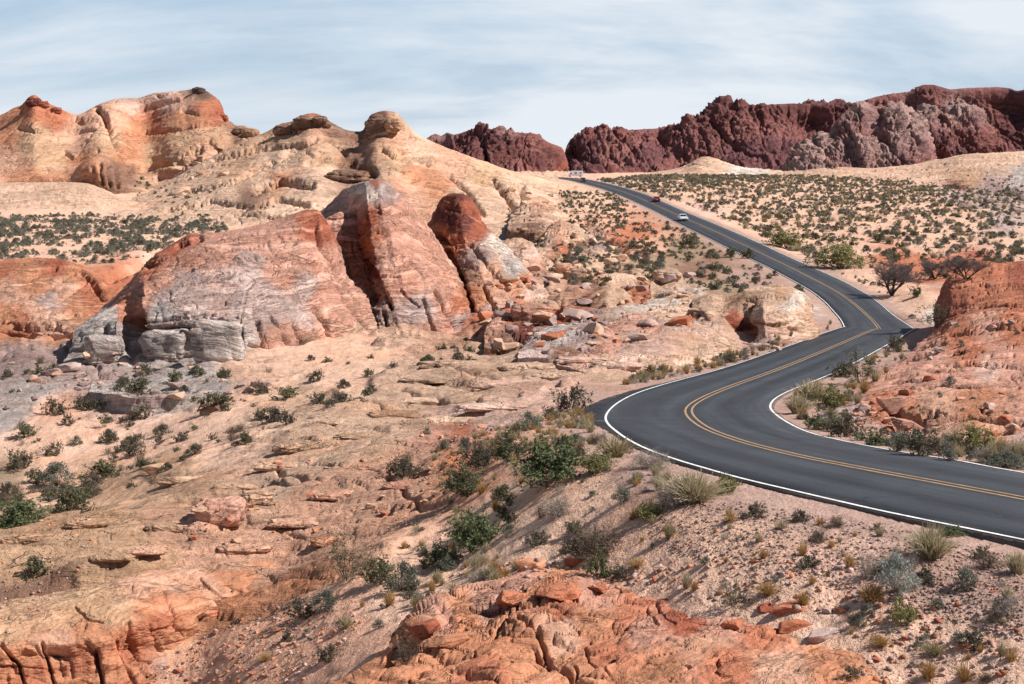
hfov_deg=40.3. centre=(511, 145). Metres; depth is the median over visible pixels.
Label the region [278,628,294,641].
shrub
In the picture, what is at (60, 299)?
orange rock mound
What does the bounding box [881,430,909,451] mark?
shrub
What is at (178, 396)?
loose rock
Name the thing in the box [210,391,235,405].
shrub
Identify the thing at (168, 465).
shrub
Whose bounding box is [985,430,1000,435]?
loose rock
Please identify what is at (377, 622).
shrub
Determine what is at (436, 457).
grass tuft
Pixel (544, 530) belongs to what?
shrub
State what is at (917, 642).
shrub
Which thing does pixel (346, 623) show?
grass tuft
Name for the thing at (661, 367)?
shrub
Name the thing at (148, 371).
shrub
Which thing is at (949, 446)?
shrub
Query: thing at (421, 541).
grass tuft
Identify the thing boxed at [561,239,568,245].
loose rock
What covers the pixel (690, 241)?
shrub
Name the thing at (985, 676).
shrub
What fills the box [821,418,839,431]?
shrub
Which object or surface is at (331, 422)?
rock ledge
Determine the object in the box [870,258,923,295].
bare tree
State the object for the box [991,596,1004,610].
shrub
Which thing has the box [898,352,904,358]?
grass tuft
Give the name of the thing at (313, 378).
shrub
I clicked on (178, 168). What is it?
loose rock
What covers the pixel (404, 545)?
grass tuft
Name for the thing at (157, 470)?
shrub
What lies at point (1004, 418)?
loose rock
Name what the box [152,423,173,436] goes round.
shrub
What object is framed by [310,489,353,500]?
rock ledge
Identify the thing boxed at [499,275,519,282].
loose rock
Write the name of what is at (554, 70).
sky
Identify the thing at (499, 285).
loose rock
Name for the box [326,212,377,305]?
brown rock bluff
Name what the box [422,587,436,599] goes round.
shrub
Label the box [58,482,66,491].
shrub
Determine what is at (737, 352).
dry grass
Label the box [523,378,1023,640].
gravel
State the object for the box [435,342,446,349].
shrub
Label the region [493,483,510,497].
shrub
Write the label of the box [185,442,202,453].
shrub
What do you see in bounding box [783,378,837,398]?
grass clump
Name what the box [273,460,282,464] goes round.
loose rock
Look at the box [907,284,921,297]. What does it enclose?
shrub
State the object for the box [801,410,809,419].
grass tuft
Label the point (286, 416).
shrub
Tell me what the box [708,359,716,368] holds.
grass tuft
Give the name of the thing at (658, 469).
grass tuft
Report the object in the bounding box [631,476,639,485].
grass tuft
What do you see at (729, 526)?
grass tuft
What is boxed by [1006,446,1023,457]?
shrub
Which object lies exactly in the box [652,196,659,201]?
car
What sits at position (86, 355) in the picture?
loose rock
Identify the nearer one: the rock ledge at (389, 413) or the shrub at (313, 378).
the rock ledge at (389, 413)
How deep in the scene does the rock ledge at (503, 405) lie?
68.04 m
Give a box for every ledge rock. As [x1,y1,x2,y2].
[510,303,553,323]
[562,266,593,279]
[653,270,681,280]
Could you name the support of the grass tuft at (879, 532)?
on the desert ground at (296, 559)
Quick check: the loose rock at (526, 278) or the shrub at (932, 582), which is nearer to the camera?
the shrub at (932, 582)
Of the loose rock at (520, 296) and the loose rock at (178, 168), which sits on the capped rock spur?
the loose rock at (520, 296)
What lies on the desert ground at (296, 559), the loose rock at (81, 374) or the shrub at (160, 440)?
the shrub at (160, 440)
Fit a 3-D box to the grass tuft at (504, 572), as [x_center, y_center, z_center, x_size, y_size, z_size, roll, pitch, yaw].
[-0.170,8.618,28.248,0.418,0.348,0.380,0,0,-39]
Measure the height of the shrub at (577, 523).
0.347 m
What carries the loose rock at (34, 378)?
on the desert ground at (296, 559)
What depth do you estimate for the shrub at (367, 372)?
85.73 m
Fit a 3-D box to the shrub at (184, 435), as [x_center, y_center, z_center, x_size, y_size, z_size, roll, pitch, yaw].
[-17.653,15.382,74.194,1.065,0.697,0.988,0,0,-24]
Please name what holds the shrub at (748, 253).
on the desert ground at (296, 559)
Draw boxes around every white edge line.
[580,178,1023,472]
[594,186,1023,539]
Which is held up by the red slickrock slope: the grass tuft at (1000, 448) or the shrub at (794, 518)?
the grass tuft at (1000, 448)
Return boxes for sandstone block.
[192,496,245,526]
[240,491,275,505]
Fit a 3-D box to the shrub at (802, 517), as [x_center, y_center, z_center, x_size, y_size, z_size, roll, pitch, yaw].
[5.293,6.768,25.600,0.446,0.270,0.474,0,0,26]
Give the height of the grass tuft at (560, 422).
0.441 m
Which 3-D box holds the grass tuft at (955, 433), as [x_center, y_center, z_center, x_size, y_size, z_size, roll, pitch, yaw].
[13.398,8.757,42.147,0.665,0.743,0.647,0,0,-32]
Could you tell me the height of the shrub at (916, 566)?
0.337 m
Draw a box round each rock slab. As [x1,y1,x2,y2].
[141,463,164,474]
[423,631,474,648]
[778,619,811,633]
[807,627,841,643]
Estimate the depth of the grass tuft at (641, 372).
81.59 m
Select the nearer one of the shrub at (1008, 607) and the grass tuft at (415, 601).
the shrub at (1008, 607)
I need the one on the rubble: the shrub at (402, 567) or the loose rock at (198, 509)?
the loose rock at (198, 509)
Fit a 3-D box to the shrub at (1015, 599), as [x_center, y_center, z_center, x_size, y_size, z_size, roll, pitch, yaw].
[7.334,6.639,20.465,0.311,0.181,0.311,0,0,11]
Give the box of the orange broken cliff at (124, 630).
[0,557,273,683]
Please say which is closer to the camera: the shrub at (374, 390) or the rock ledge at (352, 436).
the rock ledge at (352, 436)
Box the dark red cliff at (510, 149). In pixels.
[427,122,569,171]
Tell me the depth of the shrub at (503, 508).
33.58 m
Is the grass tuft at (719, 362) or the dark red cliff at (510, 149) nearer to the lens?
the grass tuft at (719, 362)
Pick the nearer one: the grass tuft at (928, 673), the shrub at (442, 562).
the grass tuft at (928, 673)
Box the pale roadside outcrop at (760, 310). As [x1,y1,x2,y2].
[687,285,819,347]
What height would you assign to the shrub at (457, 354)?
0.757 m
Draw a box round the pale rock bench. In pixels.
[650,151,1023,192]
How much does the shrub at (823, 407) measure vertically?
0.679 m
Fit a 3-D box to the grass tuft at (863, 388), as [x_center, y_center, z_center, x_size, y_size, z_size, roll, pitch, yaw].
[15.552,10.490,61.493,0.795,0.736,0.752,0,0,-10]
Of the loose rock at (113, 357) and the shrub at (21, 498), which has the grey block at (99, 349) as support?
the loose rock at (113, 357)
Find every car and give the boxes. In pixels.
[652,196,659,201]
[677,214,687,220]
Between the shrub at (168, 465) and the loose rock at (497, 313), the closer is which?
the shrub at (168, 465)
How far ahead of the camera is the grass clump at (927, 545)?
22.70 m
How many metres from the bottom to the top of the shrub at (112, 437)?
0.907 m
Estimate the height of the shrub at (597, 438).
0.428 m
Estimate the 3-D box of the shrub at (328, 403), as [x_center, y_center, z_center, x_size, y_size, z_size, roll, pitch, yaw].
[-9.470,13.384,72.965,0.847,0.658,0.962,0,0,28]
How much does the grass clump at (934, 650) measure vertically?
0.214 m
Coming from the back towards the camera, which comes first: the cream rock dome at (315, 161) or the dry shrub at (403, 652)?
the cream rock dome at (315, 161)
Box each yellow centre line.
[590,182,1023,499]
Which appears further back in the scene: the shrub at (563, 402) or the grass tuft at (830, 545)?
the shrub at (563, 402)
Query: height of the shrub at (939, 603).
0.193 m
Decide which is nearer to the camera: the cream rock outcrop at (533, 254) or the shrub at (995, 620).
the shrub at (995, 620)
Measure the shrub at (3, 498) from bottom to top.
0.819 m
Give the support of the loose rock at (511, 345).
on the brown rock bluff at (494, 328)
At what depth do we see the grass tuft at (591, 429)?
43.18 m
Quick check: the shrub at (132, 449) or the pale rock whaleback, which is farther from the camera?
the pale rock whaleback
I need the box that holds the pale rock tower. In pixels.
[775,100,936,170]
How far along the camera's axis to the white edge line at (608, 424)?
31.56 m
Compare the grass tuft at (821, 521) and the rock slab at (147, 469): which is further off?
the rock slab at (147, 469)
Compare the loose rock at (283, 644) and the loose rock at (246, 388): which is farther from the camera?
the loose rock at (246, 388)
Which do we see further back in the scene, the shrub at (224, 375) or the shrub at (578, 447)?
the shrub at (224, 375)
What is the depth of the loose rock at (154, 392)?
87.52 m
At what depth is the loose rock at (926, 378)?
59.23 m
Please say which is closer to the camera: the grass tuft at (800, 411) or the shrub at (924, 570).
the shrub at (924, 570)
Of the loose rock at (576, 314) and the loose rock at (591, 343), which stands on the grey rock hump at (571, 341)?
the loose rock at (591, 343)
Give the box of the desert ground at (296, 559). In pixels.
[0,149,1023,683]
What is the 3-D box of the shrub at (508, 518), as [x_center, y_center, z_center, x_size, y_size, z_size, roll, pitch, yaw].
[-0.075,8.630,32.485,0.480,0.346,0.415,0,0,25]
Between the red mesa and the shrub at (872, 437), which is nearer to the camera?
the shrub at (872, 437)
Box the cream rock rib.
[507,196,562,241]
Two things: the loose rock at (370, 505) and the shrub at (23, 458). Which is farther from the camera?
the shrub at (23, 458)
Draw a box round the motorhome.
[568,171,582,176]
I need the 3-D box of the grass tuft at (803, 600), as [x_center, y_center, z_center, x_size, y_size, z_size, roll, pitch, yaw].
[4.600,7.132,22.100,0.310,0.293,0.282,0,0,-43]
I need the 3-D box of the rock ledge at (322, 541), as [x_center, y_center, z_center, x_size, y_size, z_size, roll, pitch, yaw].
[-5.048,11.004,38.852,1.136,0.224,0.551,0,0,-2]
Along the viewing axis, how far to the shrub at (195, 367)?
93.83 m
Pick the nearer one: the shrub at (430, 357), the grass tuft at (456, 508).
the grass tuft at (456, 508)
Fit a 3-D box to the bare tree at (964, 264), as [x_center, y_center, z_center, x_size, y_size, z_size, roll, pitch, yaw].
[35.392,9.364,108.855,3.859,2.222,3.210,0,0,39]
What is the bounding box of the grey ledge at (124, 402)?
[89,382,211,414]
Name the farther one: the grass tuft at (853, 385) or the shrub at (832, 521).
the grass tuft at (853, 385)
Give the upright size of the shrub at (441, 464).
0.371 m
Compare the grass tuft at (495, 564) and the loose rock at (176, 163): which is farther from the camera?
the loose rock at (176, 163)
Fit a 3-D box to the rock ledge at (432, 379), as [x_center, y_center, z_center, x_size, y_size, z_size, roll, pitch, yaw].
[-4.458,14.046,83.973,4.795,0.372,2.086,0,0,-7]
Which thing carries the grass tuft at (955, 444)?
on the desert ground at (296, 559)
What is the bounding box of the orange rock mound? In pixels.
[0,257,117,340]
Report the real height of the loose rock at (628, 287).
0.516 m
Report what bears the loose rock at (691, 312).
on the pale roadside outcrop at (760, 310)
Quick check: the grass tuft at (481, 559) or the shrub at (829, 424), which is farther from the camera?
the shrub at (829, 424)
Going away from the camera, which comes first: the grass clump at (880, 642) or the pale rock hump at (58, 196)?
the grass clump at (880, 642)
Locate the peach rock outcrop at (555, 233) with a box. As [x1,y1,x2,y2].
[535,219,588,261]
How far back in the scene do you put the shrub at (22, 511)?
51.38 m
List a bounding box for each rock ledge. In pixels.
[0,534,54,544]
[32,551,65,559]
[63,518,121,528]
[89,554,134,561]
[110,545,169,555]
[143,522,188,531]
[156,475,203,486]
[212,483,258,489]
[216,542,273,554]
[251,462,297,471]
[267,517,318,527]
[272,442,339,453]
[300,419,342,425]
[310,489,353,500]
[310,536,341,546]
[333,432,384,439]
[339,462,381,469]
[366,410,416,418]
[381,481,418,489]
[398,375,475,383]
[400,397,438,405]
[413,360,478,368]
[420,415,478,424]
[453,401,531,411]
[466,379,532,389]
[497,363,558,370]
[531,371,581,379]
[554,357,607,363]
[590,361,642,370]
[648,291,699,309]
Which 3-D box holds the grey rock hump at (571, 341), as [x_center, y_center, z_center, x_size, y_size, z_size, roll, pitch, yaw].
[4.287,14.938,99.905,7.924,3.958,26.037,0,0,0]
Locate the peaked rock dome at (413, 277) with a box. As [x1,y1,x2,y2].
[320,180,472,335]
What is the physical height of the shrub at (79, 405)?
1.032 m
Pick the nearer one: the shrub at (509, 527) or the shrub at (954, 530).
the shrub at (954, 530)
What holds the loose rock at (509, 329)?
on the brown rock bluff at (494, 328)
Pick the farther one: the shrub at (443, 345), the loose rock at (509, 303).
the loose rock at (509, 303)
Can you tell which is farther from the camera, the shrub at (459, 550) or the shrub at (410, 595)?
the shrub at (459, 550)
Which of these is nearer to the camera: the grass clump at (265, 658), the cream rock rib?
the grass clump at (265, 658)
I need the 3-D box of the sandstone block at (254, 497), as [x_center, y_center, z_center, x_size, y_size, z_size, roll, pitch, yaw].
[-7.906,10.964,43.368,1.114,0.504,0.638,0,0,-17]
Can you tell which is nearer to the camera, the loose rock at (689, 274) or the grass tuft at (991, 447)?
the grass tuft at (991, 447)
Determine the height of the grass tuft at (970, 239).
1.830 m
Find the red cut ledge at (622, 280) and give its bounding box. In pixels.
[570,272,650,305]
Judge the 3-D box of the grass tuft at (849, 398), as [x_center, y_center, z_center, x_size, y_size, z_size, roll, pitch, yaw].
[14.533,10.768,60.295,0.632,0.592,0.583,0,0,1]
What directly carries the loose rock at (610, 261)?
on the desert ground at (296, 559)
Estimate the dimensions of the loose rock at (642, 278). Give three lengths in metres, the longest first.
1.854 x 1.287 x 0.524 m
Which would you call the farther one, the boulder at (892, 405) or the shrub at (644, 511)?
the boulder at (892, 405)
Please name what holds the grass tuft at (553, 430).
on the desert ground at (296, 559)
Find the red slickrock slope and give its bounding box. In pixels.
[820,261,1023,446]
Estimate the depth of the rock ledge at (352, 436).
61.43 m
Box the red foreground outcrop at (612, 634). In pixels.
[366,565,880,683]
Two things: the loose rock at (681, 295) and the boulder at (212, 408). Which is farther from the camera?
the loose rock at (681, 295)
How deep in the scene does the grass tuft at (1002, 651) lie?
19.20 m
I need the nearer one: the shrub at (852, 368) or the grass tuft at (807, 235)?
the shrub at (852, 368)
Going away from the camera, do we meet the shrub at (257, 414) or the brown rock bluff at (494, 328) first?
the shrub at (257, 414)
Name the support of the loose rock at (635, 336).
on the pale rock whaleback
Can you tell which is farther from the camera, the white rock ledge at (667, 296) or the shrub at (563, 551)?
the white rock ledge at (667, 296)
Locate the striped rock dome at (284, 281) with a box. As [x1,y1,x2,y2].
[63,209,377,367]
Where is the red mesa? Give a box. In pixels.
[563,85,1023,173]
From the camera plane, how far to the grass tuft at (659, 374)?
81.01 m
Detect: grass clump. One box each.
[258,651,271,661]
[592,433,639,456]
[626,557,644,567]
[649,469,736,503]
[753,581,780,595]
[779,392,821,413]
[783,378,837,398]
[854,581,887,603]
[867,633,894,647]
[899,519,964,560]
[918,642,947,656]
[1001,547,1023,574]
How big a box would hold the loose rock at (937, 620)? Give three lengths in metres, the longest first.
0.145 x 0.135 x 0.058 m
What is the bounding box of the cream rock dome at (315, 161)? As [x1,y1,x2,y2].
[102,111,558,241]
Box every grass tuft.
[339,611,353,629]
[382,589,395,606]
[399,540,406,548]
[407,592,421,606]
[412,524,421,531]
[416,539,426,545]
[417,561,428,568]
[426,578,437,590]
[430,452,438,460]
[430,568,444,583]
[445,581,458,589]
[447,539,458,549]
[449,513,461,526]
[450,504,462,514]
[466,556,480,571]
[470,432,479,438]
[471,552,487,565]
[476,481,487,494]
[479,427,487,435]
[481,541,489,552]
[483,563,498,579]
[487,558,500,568]
[487,569,497,579]
[489,499,501,510]
[496,565,510,576]
[508,558,518,570]
[516,474,524,484]
[534,426,542,433]
[548,426,560,435]
[554,417,563,425]
[562,420,573,428]
[572,437,585,447]
[583,434,593,443]
[585,421,595,432]
[628,505,638,519]
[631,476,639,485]
[634,470,644,479]
[636,368,646,375]
[649,462,661,475]
[649,473,666,490]
[649,516,657,524]
[655,370,662,379]
[661,522,678,539]
[662,469,671,480]
[680,571,694,589]
[689,579,699,591]
[691,354,701,363]
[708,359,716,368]
[715,359,722,365]
[722,508,738,523]
[726,521,733,529]
[754,532,762,542]
[756,548,771,558]
[760,343,766,350]
[773,517,787,529]
[792,244,801,250]
[795,589,811,605]
[796,405,805,413]
[796,539,809,555]
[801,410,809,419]
[804,229,811,238]
[808,575,817,584]
[816,516,825,524]
[826,539,835,547]
[842,550,857,567]
[844,390,853,401]
[850,381,857,388]
[851,392,862,403]
[858,378,872,392]
[869,370,880,381]
[873,524,886,536]
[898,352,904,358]
[915,660,941,679]
[948,426,962,444]
[952,440,960,453]
[953,446,966,456]
[955,659,975,682]
[965,652,973,659]
[967,233,973,241]
[976,642,984,652]
[981,440,999,463]
[987,434,1009,451]
[996,640,1010,656]
[1001,582,1013,598]
[1003,441,1022,455]
[1006,645,1019,661]
[1014,439,1023,450]
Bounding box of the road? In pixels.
[557,177,1023,548]
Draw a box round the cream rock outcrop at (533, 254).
[513,243,547,275]
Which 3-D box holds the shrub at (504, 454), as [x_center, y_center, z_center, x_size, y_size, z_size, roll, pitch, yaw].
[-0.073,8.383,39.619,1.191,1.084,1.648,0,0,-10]
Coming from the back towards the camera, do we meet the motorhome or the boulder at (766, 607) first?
the motorhome
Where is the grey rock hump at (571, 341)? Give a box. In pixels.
[518,320,619,362]
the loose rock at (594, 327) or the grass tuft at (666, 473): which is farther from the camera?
the loose rock at (594, 327)
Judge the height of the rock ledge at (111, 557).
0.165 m
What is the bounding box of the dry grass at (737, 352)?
[359,172,1023,607]
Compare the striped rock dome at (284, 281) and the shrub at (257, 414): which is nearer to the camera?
the shrub at (257, 414)
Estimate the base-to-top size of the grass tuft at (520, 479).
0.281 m
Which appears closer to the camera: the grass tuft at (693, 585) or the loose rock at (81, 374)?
the grass tuft at (693, 585)
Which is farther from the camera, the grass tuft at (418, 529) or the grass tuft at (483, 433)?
the grass tuft at (483, 433)
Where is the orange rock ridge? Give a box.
[0,87,260,193]
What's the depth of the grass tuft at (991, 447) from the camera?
34.51 m
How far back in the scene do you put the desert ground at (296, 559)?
47.53 m
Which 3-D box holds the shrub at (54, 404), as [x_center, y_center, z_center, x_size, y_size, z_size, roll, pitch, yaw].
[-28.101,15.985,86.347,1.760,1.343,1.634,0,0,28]
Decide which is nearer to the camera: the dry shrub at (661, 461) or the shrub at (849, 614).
the shrub at (849, 614)
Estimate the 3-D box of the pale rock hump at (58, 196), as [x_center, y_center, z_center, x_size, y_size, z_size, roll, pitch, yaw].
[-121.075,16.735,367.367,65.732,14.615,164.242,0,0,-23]
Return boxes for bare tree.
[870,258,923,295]
[919,260,953,278]
[940,253,990,279]
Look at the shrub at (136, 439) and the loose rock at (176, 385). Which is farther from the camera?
the loose rock at (176, 385)
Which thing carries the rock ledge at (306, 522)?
on the desert ground at (296, 559)
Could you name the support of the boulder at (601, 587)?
on the red foreground outcrop at (612, 634)
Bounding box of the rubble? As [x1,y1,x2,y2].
[0,404,1013,682]
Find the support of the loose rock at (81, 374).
on the mauve ledge
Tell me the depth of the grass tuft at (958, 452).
36.86 m
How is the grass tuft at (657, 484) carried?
on the desert ground at (296, 559)
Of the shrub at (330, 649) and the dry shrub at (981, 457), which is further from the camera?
the dry shrub at (981, 457)
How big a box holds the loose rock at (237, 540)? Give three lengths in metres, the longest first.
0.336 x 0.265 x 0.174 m
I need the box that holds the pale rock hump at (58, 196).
[0,182,135,214]
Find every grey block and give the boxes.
[84,334,124,365]
[138,329,185,361]
[189,319,245,363]
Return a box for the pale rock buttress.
[916,100,1003,158]
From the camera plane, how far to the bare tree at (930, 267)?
194.68 m
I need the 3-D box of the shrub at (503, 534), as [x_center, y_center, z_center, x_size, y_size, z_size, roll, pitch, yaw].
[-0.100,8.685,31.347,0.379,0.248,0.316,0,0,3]
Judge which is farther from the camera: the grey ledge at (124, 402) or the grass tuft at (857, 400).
the grey ledge at (124, 402)
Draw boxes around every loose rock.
[28,374,41,382]
[31,396,39,399]
[39,368,60,376]
[51,371,62,375]
[74,371,86,377]
[78,381,91,386]
[83,352,89,358]
[106,355,117,359]
[134,369,144,375]
[149,391,160,394]
[167,382,185,388]
[167,391,185,399]
[171,187,189,194]
[173,160,179,165]
[174,166,183,170]
[174,669,183,673]
[190,507,206,512]
[190,535,197,539]
[192,677,200,682]
[196,170,208,173]
[215,144,223,149]
[218,171,229,175]
[223,390,233,394]
[225,517,231,522]
[230,537,242,542]
[236,380,246,386]
[243,386,254,392]
[245,503,253,507]
[250,381,271,388]
[272,627,284,631]
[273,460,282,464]
[279,642,289,647]
[306,492,313,497]
[365,503,377,508]
[379,511,388,514]
[431,490,440,495]
[477,310,492,320]
[478,318,491,325]
[493,310,509,316]
[493,338,504,349]
[494,284,504,287]
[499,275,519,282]
[504,300,513,308]
[504,342,518,349]
[505,325,518,333]
[506,187,515,191]
[516,294,525,298]
[520,276,530,281]
[523,322,532,325]
[527,265,540,270]
[532,332,544,337]
[533,310,552,318]
[533,342,543,347]
[541,329,567,340]
[542,315,556,325]
[544,276,559,282]
[547,295,557,300]
[555,263,572,272]
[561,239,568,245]
[563,307,593,319]
[571,232,577,237]
[575,297,592,304]
[581,282,590,288]
[582,322,603,334]
[587,341,596,344]
[598,321,607,325]
[604,258,617,265]
[611,254,627,260]
[625,285,633,289]
[628,333,647,340]
[635,285,648,291]
[637,318,658,326]
[638,276,647,280]
[653,564,662,570]
[659,274,677,282]
[676,294,688,297]
[682,272,695,277]
[687,310,698,314]
[821,608,833,613]
[834,606,847,613]
[872,657,880,661]
[883,417,894,422]
[898,389,913,394]
[922,375,939,381]
[927,419,937,426]
[933,618,942,622]
[934,347,944,352]
[983,199,995,202]
[983,402,996,408]
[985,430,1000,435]
[997,414,1011,422]
[1004,423,1020,432]
[1010,207,1023,211]
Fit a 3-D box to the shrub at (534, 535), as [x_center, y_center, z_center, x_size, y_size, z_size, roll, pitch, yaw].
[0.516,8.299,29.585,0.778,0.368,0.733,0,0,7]
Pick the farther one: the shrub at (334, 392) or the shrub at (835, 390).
the shrub at (334, 392)
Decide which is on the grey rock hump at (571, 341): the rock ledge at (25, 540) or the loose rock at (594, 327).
the loose rock at (594, 327)
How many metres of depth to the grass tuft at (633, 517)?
28.14 m
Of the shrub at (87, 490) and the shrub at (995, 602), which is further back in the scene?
the shrub at (87, 490)
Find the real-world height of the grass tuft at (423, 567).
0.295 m
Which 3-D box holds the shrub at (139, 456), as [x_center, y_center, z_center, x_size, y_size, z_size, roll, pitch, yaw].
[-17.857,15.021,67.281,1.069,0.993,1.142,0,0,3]
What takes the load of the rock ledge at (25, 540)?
on the desert ground at (296, 559)
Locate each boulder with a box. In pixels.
[56,362,81,371]
[199,403,222,415]
[407,619,440,637]
[494,590,527,606]
[514,558,545,571]
[534,582,580,600]
[563,558,581,566]
[587,582,607,592]
[664,315,691,324]
[720,618,744,630]
[757,602,775,613]
[768,600,805,615]
[858,404,870,411]
[876,396,915,414]
[890,418,924,431]
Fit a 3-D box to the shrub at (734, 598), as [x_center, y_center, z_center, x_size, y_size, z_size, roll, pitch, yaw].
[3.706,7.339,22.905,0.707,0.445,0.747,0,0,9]
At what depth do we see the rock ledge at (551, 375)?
80.97 m
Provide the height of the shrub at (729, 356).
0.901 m
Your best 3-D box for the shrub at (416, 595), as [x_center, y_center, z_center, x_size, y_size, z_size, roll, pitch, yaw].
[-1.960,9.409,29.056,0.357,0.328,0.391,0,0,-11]
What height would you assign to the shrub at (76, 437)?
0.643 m
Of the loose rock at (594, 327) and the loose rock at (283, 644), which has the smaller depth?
the loose rock at (283, 644)
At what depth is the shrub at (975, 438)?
39.96 m
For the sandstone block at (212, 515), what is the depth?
40.50 m
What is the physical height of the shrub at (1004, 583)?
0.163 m
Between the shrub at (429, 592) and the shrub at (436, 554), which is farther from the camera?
the shrub at (436, 554)
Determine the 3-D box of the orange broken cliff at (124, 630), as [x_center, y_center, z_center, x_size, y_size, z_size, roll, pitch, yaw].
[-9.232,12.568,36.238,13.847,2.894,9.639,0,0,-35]
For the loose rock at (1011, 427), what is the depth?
42.67 m
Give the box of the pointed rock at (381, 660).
[331,647,393,683]
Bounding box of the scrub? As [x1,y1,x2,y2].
[0,161,1023,677]
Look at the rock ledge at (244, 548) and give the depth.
39.10 m
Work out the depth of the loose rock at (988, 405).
47.73 m
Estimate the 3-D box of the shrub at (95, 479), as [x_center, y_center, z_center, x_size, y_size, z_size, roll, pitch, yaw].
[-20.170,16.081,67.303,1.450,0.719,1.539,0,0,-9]
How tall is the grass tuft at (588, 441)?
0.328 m
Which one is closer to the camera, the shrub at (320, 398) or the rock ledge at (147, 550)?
the rock ledge at (147, 550)
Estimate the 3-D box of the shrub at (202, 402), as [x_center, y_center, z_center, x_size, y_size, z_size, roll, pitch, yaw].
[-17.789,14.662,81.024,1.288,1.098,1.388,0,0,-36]
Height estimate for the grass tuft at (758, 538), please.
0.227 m
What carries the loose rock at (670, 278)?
on the desert ground at (296, 559)
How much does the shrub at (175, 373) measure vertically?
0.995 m
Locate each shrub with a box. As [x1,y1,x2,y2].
[0,481,18,496]
[0,491,12,504]
[0,493,55,528]
[4,447,41,471]
[8,481,25,498]
[13,420,41,439]
[15,494,25,501]
[20,555,54,578]
[25,467,44,484]
[26,487,38,492]
[33,354,47,363]
[35,461,76,486]
[37,439,63,456]
[38,475,95,513]
[40,393,71,414]
[43,486,60,500]
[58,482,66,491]
[60,412,75,425]
[66,435,83,445]
[73,393,89,407]
[75,397,105,410]
[77,458,119,480]
[79,473,105,485]
[81,484,95,497]
[82,482,100,494]
[89,484,102,497]
[96,410,112,427]
[98,428,118,442]
[101,446,114,453]
[112,376,128,388]
[115,438,131,451]
[116,377,153,394]
[117,376,132,384]
[121,440,145,456]
[123,406,137,419]
[123,433,144,445]
[127,402,153,420]
[132,451,150,467]
[134,363,147,369]
[135,458,149,469]
[138,362,157,375]
[151,434,165,444]
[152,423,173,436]
[152,463,166,473]
[160,400,176,411]
[160,462,172,471]
[167,369,181,381]
[169,429,189,441]
[179,384,189,391]
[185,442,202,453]
[189,365,203,372]
[196,392,218,408]
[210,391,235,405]
[216,368,231,378]
[226,430,238,440]
[231,422,247,432]
[239,431,256,444]
[252,378,273,393]
[253,406,264,419]
[254,406,283,422]
[269,385,300,400]
[277,406,298,424]
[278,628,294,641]
[281,589,320,618]
[302,368,323,382]
[306,391,333,404]
[307,589,338,612]
[313,529,375,580]
[315,642,343,662]
[322,396,337,407]
[327,387,344,399]
[332,391,355,402]
[332,615,342,628]
[334,379,351,388]
[358,546,400,586]
[360,387,371,395]
[361,368,373,377]
[367,383,376,392]
[371,618,385,628]
[381,448,437,478]
[381,558,421,593]
[391,633,419,665]
[400,581,418,592]
[403,590,413,599]
[407,527,419,535]
[409,590,424,603]
[417,535,462,571]
[420,354,434,360]
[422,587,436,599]
[434,555,458,571]
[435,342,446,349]
[435,459,487,498]
[438,459,447,469]
[442,503,505,552]
[450,351,464,359]
[450,440,496,468]
[456,546,466,552]
[459,436,473,449]
[462,564,486,583]
[489,425,527,463]
[490,484,506,497]
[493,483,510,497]
[494,503,509,518]
[497,490,516,503]
[498,422,588,490]
[501,509,518,522]
[501,528,512,537]
[502,523,516,535]
[513,410,541,430]
[519,529,551,547]
[529,419,543,429]
[534,503,547,518]
[535,527,549,537]
[539,491,575,519]
[541,404,560,419]
[546,516,632,561]
[550,382,593,411]
[551,434,572,446]
[553,485,568,493]
[554,536,582,557]
[562,518,581,534]
[567,275,579,284]
[571,439,586,456]
[572,433,585,441]
[578,447,617,475]
[581,546,617,579]
[585,432,603,444]
[594,429,608,440]
[608,564,629,580]
[611,485,631,505]
[619,446,674,470]
[624,442,635,453]
[634,498,666,520]
[643,364,656,372]
[650,476,691,508]
[655,365,667,372]
[674,231,699,248]
[707,281,718,289]
[715,472,742,494]
[716,578,757,609]
[719,351,740,362]
[719,533,729,539]
[726,244,741,256]
[739,247,754,257]
[739,500,768,517]
[762,226,807,247]
[789,513,800,522]
[791,508,811,523]
[792,553,822,569]
[802,235,872,268]
[803,413,829,429]
[807,528,833,543]
[810,397,827,411]
[813,383,845,407]
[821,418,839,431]
[824,408,865,436]
[825,361,861,377]
[825,383,837,394]
[827,514,851,527]
[828,345,887,383]
[839,662,864,678]
[843,610,856,618]
[848,612,867,629]
[853,427,895,446]
[854,548,878,580]
[859,602,876,617]
[867,231,882,242]
[869,522,882,529]
[870,555,885,567]
[872,562,885,576]
[873,550,922,594]
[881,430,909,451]
[885,595,918,626]
[886,332,908,347]
[888,541,903,553]
[896,420,953,456]
[902,551,920,569]
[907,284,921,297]
[913,634,929,648]
[915,299,952,326]
[919,565,933,579]
[920,572,937,586]
[929,598,944,608]
[936,440,956,454]
[936,523,969,537]
[938,446,958,460]
[944,435,967,447]
[950,631,967,641]
[951,628,987,649]
[952,417,997,449]
[953,565,979,590]
[964,442,976,453]
[966,543,990,558]
[968,552,1003,568]
[970,444,995,462]
[975,671,993,683]
[982,605,1000,624]
[983,450,1023,469]
[985,593,1021,618]
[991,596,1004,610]
[994,578,1006,586]
[1004,595,1020,603]
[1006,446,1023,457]
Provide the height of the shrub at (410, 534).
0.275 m
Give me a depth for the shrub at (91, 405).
87.45 m
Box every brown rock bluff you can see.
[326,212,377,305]
[484,308,535,355]
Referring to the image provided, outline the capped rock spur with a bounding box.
[427,193,549,313]
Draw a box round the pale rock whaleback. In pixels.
[556,305,741,374]
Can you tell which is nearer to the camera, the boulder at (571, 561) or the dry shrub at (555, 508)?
the boulder at (571, 561)
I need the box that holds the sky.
[0,0,1023,148]

